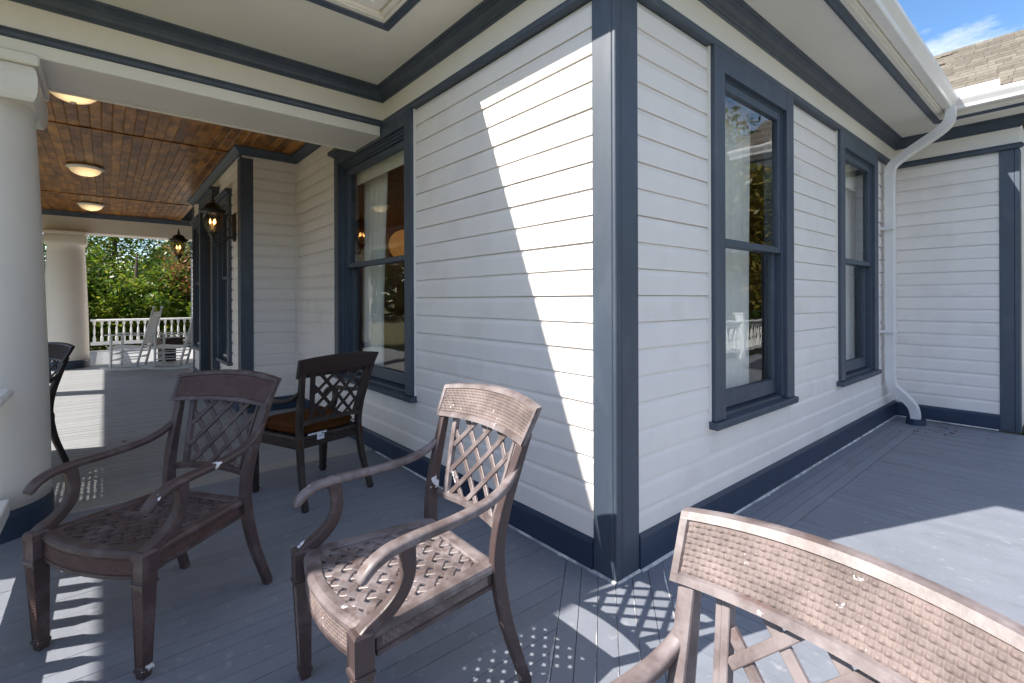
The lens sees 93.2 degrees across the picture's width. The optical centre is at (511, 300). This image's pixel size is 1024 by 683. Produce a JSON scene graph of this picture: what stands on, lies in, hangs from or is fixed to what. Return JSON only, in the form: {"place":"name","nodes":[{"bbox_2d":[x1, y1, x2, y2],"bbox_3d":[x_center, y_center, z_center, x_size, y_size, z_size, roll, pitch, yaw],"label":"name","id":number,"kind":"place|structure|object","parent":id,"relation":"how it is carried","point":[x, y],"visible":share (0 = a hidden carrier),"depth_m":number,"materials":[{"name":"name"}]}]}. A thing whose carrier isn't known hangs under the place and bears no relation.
{"place":"outdoors","nodes":[
{"label":"outdoors","id":0,"kind":"place"},
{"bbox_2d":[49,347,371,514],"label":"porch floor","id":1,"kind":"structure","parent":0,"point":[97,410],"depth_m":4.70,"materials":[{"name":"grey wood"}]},
{"bbox_2d":[48,342,74,462],"bbox_3d":[-3.812,0.813,3.625,0.624,0.943,0.686,0,0,16],"label":"patio chair","id":2,"kind":"object","parent":1,"relation":"on","point":[59,351],"visible":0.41,"depth_m":3.78,"materials":[{"name":"brown metal"}]},
{"bbox_2d":[100,306,165,370],"bbox_3d":[-7.128,0.701,9.138,0.868,1.182,0.632,0,0,-21],"label":"rocking chair","id":3,"kind":"object","parent":1,"relation":"on","point":[153,323],"visible":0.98,"depth_m":9.09,"materials":[{"name":"grey wood"}]},
{"bbox_2d":[90,317,190,348],"bbox_3d":[-8.581,0.812,14.150,5.650,0.975,0.160,0,0,-40],"label":"railing","id":4,"kind":"object","parent":1,"relation":"on","point":[116,341],"visible":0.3,"depth_m":12.82,"materials":[{"name":"white wood"}]},
{"bbox_2d":[152,336,184,361],"bbox_3d":[-7.370,1.046,10.335,0.480,0.500,0.480,0,0,27],"label":"side table","id":5,"kind":"object","parent":1,"relation":"on","point":[172,340],"visible":0.64,"depth_m":10.26,"materials":[{"name":"brown"}]},
{"bbox_2d":[145,320,192,369],"bbox_3d":[-6.396,0.699,9.230,0.868,1.182,0.632,0,0,-21],"label":"rocking chair","id":6,"kind":"object","parent":1,"relation":"on","point":[189,339],"visible":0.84,"depth_m":9.08,"materials":[{"name":"grey wood"}]},
{"bbox_2d":[0,416,1023,682],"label":"deck floor","id":7,"kind":"structure","parent":0,"point":[940,508],"depth_m":2.15,"materials":[{"name":"grey wood"}]},
{"bbox_2d":[0,388,13,533],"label":"railing","id":8,"kind":"object","parent":7,"relation":"on","point":[6,394],"visible":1,"depth_m":2.44,"materials":[{"name":"white wood"}]},
{"bbox_2d":[21,369,280,680],"bbox_3d":[-1.405,0.804,1.996,0.624,0.943,0.686,0,0,16],"label":"patio chair","id":9,"kind":"object","parent":7,"relation":"on","point":[163,512],"visible":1,"depth_m":1.86,"materials":[{"name":"brown metal"}]},
{"bbox_2d":[247,351,378,512],"bbox_3d":[-1.320,0.804,3.256,0.686,0.943,0.624,0,0,35],"label":"patio chair","id":10,"kind":"object","parent":7,"relation":"on","point":[332,365],"visible":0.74,"depth_m":3.09,"materials":[{"name":"brown metal"}]},
{"bbox_2d":[265,406,361,450],"bbox_3d":[-1.366,0.848,3.288,0.502,0.157,0.484,0,0,35],"label":"seat cushion","id":11,"kind":"object","parent":10,"relation":"on","point":[283,422],"visible":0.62,"depth_m":3.16,"materials":[{"name":"brown fabric"}]},
{"bbox_2d":[290,383,541,682],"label":"patio chair","id":12,"kind":"object","parent":7,"relation":"on","point":[399,613],"visible":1,"depth_m":1.57,"materials":[{"name":"brown metal"}]},
{"bbox_2d":[0,0,1023,585],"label":"house","id":13,"kind":"structure","parent":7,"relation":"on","point":[556,196],"depth_m":3.23,"materials":[{"name":"white wood"}]},
{"bbox_2d":[49,91,95,104],"bbox_3d":[-3.509,-1.641,3.871,0.376,0.146,0.376,0,0,-40],"label":"ceiling light","id":14,"kind":"object","parent":13,"relation":"attached to","point":[72,99],"visible":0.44,"depth_m":3.84,"materials":[{"name":"beige glass"}]},
{"bbox_2d":[65,162,104,177],"bbox_3d":[-5.431,-1.634,6.162,0.376,0.146,0.376,0,0,-40],"label":"ceiling light","id":15,"kind":"object","parent":13,"relation":"attached to","point":[85,170],"visible":1,"depth_m":6.07,"materials":[{"name":"beige glass"}]},
{"bbox_2d":[77,201,104,211],"bbox_3d":[-7.391,-1.627,8.498,0.376,0.146,0.376,0,0,-40],"label":"ceiling light","id":16,"kind":"object","parent":13,"relation":"attached to","point":[91,206],"visible":1,"depth_m":8.40,"materials":[{"name":"beige glass"}]},
{"bbox_2d":[169,229,192,263],"bbox_3d":[-5.508,-0.895,8.065,0.366,0.582,0.290,0,0,-40],"label":"wall lantern","id":17,"kind":"object","parent":13,"relation":"attached to","point":[179,238],"depth_m":8.02,"materials":[{"name":"black metal"}]},
{"bbox_2d":[189,213,198,350],"bbox_3d":[-5.033,-0.268,7.836,0.200,2.118,1.115,0,0,-40],"label":"window","id":18,"kind":"structure","parent":13,"relation":"in","point":[194,222],"depth_m":8.12,"materials":[{"name":"blue glass"}]},
{"bbox_2d":[198,195,235,245],"bbox_3d":[-3.349,-0.902,5.491,0.366,0.582,0.290,0,0,-40],"label":"wall lantern","id":19,"kind":"object","parent":13,"relation":"attached to","point":[212,207],"depth_m":5.46,"materials":[{"name":"black metal"}]},
{"bbox_2d":[214,188,232,365],"bbox_3d":[-3.599,-0.273,6.128,0.200,2.118,0.875,0,0,-40],"label":"window","id":20,"kind":"structure","parent":13,"relation":"in","point":[224,252],"depth_m":6.30,"materials":[{"name":"blue glass"}]},
{"bbox_2d":[333,107,417,402],"bbox_3d":[-1.174,-0.333,4.193,0.204,2.172,1.581,0,0,-40],"label":"window","id":21,"kind":"structure","parent":13,"relation":"in","point":[396,136],"depth_m":4.30,"materials":[{"name":"grey wood"}]},
{"bbox_2d":[364,172,387,366],"bbox_3d":[-1.303,-0.086,4.639,0.050,2.520,0.571,0,0,-40],"label":"curtain","id":22,"kind":"object","parent":13,"relation":"hanging from","point":[375,201],"visible":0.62,"depth_m":4.64,"materials":[{"name":"white fabric"}]},
{"bbox_2d":[357,150,403,185],"bbox_3d":[-1.111,-1.221,4.237,0.006,0.210,1.300,0,0,-40],"label":"roller shade","id":23,"kind":"object","parent":13,"relation":"attached to","point":[383,166],"visible":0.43,"depth_m":4.29,"materials":[{"name":"beige fabric"}]},
{"bbox_2d":[389,230,404,370],"bbox_3d":[-1.380,0.155,6.226,0.400,2.120,0.400,0,0,-40],"label":"globe lamp","id":24,"kind":"object","parent":13,"relation":"on","point":[396,244],"visible":0.3,"depth_m":6.09,"materials":[{"name":"orange"}]},
{"bbox_2d":[725,99,750,388],"bbox_3d":[1.491,-0.095,3.285,0.581,2.520,0.045,0,0,-40],"label":"curtain","id":25,"kind":"object","parent":13,"relation":"hanging from","point":[737,156],"visible":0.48,"depth_m":3.34,"materials":[{"name":"white fabric"}]},
{"bbox_2d":[709,43,798,430],"bbox_3d":[1.514,-0.352,3.089,1.151,2.141,0.170,0,0,-40],"label":"window","id":26,"kind":"structure","parent":13,"relation":"in","point":[732,80],"depth_m":3.20,"materials":[{"name":"grey wood"}]},
{"bbox_2d":[845,165,855,191],"bbox_3d":[3.072,-1.211,4.532,0.950,0.260,0.006,0,0,-40],"label":"roller shade","id":27,"kind":"object","parent":13,"relation":"attached to","point":[850,178],"visible":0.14,"depth_m":4.72,"materials":[{"name":"beige fabric"}]},
{"bbox_2d":[845,187,856,359],"bbox_3d":[3.284,-0.102,4.790,1.001,2.520,0.045,0,0,-40],"label":"curtain","id":28,"kind":"object","parent":13,"relation":"hanging from","point":[850,214],"visible":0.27,"depth_m":4.91,"materials":[{"name":"white fabric"}]},
{"bbox_2d":[836,129,881,386],"bbox_3d":[3.138,-0.352,4.452,1.157,2.151,0.170,0,0,-40],"label":"window","id":29,"kind":"structure","parent":13,"relation":"in","point":[852,153],"depth_m":4.68,"materials":[{"name":"grey wood"}]},
{"bbox_2d":[610,507,1023,682],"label":"patio chair","id":30,"kind":"object","parent":7,"relation":"on","point":[871,619],"visible":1,"depth_m":0.74,"materials":[{"name":"brown metal"}]},
{"bbox_2d":[44,0,1023,271],"label":"sky","id":31,"kind":"structure","parent":0,"point":[944,26],"materials":[{"name":"blue"}]},
{"bbox_2d":[91,331,1023,434],"bbox_3d":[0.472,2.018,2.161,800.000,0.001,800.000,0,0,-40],"label":"ground","id":32,"kind":"structure","parent":0,"point":[929,421],"depth_m":7.49,"materials":[{"name":"grey wood"}]},
{"bbox_2d":[43,242,138,350],"bbox_3d":[-14.252,-0.263,15.794,4.133,4.670,4.060,0,0,-40],"label":"evergreen tree","id":33,"kind":"object","parent":32,"relation":"on","point":[91,258],"visible":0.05,"depth_m":15.60,"materials":[{"name":"green plant"}]},
{"bbox_2d":[85,235,177,345],"bbox_3d":[-15.009,-1.340,18.436,4.286,6.837,4.273,0,0,-40],"label":"evergreen tree","id":34,"kind":"object","parent":32,"relation":"on","point":[114,249],"visible":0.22,"depth_m":18.29,"materials":[{"name":"green plant"}]},
{"bbox_2d":[86,253,190,350],"bbox_3d":[-11.995,0.271,15.625,3.495,3.646,3.413,0,0,-40],"label":"evergreen tree","id":35,"kind":"object","parent":32,"relation":"on","point":[133,305],"visible":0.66,"depth_m":14.98,"materials":[{"name":"green plant"}]},
{"bbox_2d":[105,240,190,282],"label":"distant wood","id":36,"kind":"object","parent":32,"relation":"on","point":[183,248],"depth_m":42.73,"materials":[{"name":"green plant"}]},
{"bbox_2d":[156,240,190,308],"bbox_3d":[-11.132,-0.092,17.208,2.694,4.332,3.263,0,0,-40],"label":"red tree","id":37,"kind":"object","parent":32,"relation":"on","point":[183,275],"visible":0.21,"depth_m":16.36,"materials":[{"name":"green plant"}]},
{"bbox_2d":[160,302,190,346],"bbox_3d":[-10.145,0.818,15.853,2.382,2.493,2.095,0,0,-40],"label":"evergreen tree","id":38,"kind":"object","parent":32,"relation":"on","point":[181,315],"visible":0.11,"depth_m":15.32,"materials":[{"name":"green plant"}]}
]}

